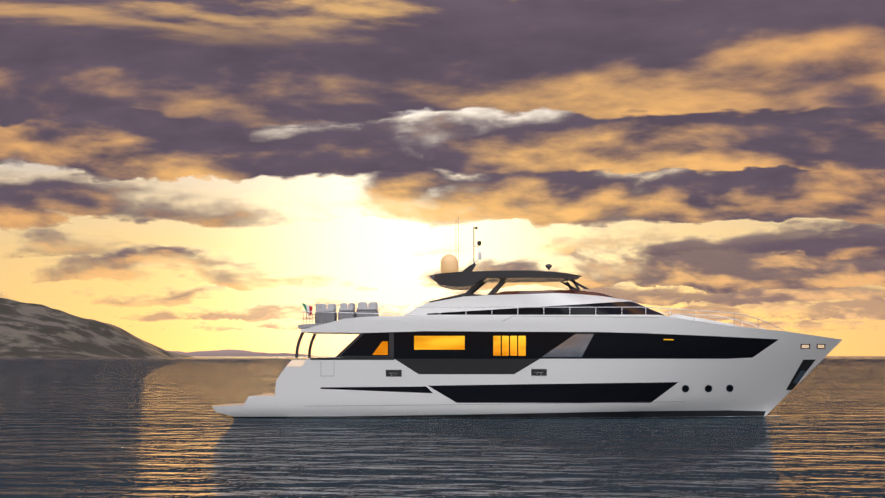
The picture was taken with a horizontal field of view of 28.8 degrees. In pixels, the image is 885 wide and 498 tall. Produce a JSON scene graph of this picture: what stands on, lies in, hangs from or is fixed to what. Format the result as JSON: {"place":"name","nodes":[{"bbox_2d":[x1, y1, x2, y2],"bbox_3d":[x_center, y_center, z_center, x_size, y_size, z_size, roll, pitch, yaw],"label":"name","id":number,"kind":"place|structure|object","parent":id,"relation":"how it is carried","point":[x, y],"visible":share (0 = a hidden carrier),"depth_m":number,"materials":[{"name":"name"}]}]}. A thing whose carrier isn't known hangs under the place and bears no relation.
{"place":"outdoors","nodes":[
{"label":"outdoors","id":0,"kind":"place"},
{"bbox_2d":[0,298,194,357],"bbox_3d":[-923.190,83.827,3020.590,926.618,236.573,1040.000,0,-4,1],"label":"headland terrain","id":1,"kind":"structure","parent":0,"point":[29,330],"depth_m":2801.17,"materials":[{"name":"grey stone"}]},
{"bbox_2d":[170,349,313,355],"bbox_3d":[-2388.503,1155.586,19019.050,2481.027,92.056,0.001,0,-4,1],"label":"coast hills","id":2,"kind":"structure","parent":0,"point":[228,352],"depth_m":19018.15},
{"bbox_2d":[301,302,312,322],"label":"flag","id":3,"kind":"object","parent":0,"point":[307,307],"visible":0.77,"depth_m":82.12,"materials":[{"name":"multicoloured fabric"}]},
{"bbox_2d":[0,0,884,332],"bbox_3d":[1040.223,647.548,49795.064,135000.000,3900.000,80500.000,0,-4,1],"label":"cloud","id":4,"kind":"structure","parent":0,"point":[284,102],"depth_m":12560.91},
{"bbox_2d":[0,356,884,497],"bbox_3d":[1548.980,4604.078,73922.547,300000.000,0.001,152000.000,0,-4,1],"label":"sea water","id":5,"kind":"structure","parent":0,"point":[115,428],"depth_m":54.97,"materials":[{"name":"blue liquid"}]},
{"bbox_2d":[212,315,841,418],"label":"yacht hull","id":6,"kind":"object","parent":5,"relation":"on","point":[596,365],"visible":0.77,"depth_m":78.60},
{"bbox_2d":[295,332,316,357],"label":"support posts","id":7,"kind":"object","parent":6,"relation":"on","point":[299,342],"visible":1,"depth_m":79.06,"materials":[{"name":"black metal"}]},
{"bbox_2d":[298,323,325,328],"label":"deck edge","id":8,"kind":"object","parent":6,"relation":"on","point":[302,326],"depth_m":79.13,"materials":[{"name":"grey"}]},
{"bbox_2d":[315,304,336,322],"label":"deck seat","id":9,"kind":"object","parent":8,"relation":"on","point":[327,317],"visible":0.92,"depth_m":79.88,"materials":[{"name":"grey fabric"}]},
{"bbox_2d":[338,303,355,319],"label":"deck seat","id":10,"kind":"object","parent":6,"relation":"on","point":[346,307],"visible":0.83,"depth_m":79.99,"materials":[{"name":"grey fabric"}]},
{"bbox_2d":[356,302,378,317],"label":"deck seat","id":11,"kind":"object","parent":6,"relation":"on","point":[366,307],"visible":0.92,"depth_m":80.07,"materials":[{"name":"grey fabric"}]},
{"bbox_2d":[429,278,588,302],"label":"roof supports","id":12,"kind":"object","parent":6,"relation":"on","point":[473,289],"visible":0.54,"depth_m":79.72,"materials":[{"name":"black metal"}]},
{"bbox_2d":[429,270,582,289],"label":"hardtop roof","id":13,"kind":"structure","parent":12,"relation":"on","point":[460,280],"depth_m":79.81,"materials":[{"name":"grey"}]},
{"bbox_2d":[440,254,457,272],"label":"radar dome","id":14,"kind":"structure","parent":13,"relation":"on","point":[448,263],"depth_m":81.79,"materials":[{"name":"white plastic"}]},
{"bbox_2d":[458,216,481,271],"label":"yacht mast antennas","id":15,"kind":"object","parent":13,"relation":"on","point":[471,267],"visible":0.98,"depth_m":82.09,"materials":[{"name":"white metal"}]},
{"bbox_2d":[404,293,665,315],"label":"upper deck superstructure","id":16,"kind":"object","parent":6,"relation":"on","point":[549,300],"visible":0.88,"depth_m":79.49,"materials":[{"name":"white plastic"}]},
{"bbox_2d":[303,307,782,329],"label":"yacht rails","id":17,"kind":"object","parent":6,"relation":"on","point":[306,312],"visible":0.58,"depth_m":78.84,"materials":[{"name":"silver metal"}]},
{"bbox_2d":[492,290,614,297],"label":"windshield","id":18,"kind":"object","parent":6,"relation":"on","point":[552,291],"visible":0.46,"depth_m":79.86,"materials":[{"name":"brown glass"}]},
{"bbox_2d":[668,314,740,326],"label":"sun pad","id":19,"kind":"object","parent":6,"relation":"on","point":[695,318],"visible":0.35,"depth_m":80.05,"materials":[{"name":"white fabric"}]},
{"bbox_2d":[609,416,744,417],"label":"waterline foam","id":20,"kind":"object","parent":5,"relation":"on","point":[713,416],"visible":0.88,"depth_m":80.37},
{"bbox_2d":[0,107,884,355],"label":"sky","id":21,"kind":"structure","parent":0,"point":[360,250],"materials":[{"name":"yellow"}]},
{"bbox_2d":[287,316,824,405],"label":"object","id":22,"kind":"object","parent":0,"point":[804,366],"visible":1,"depth_m":79.11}
]}

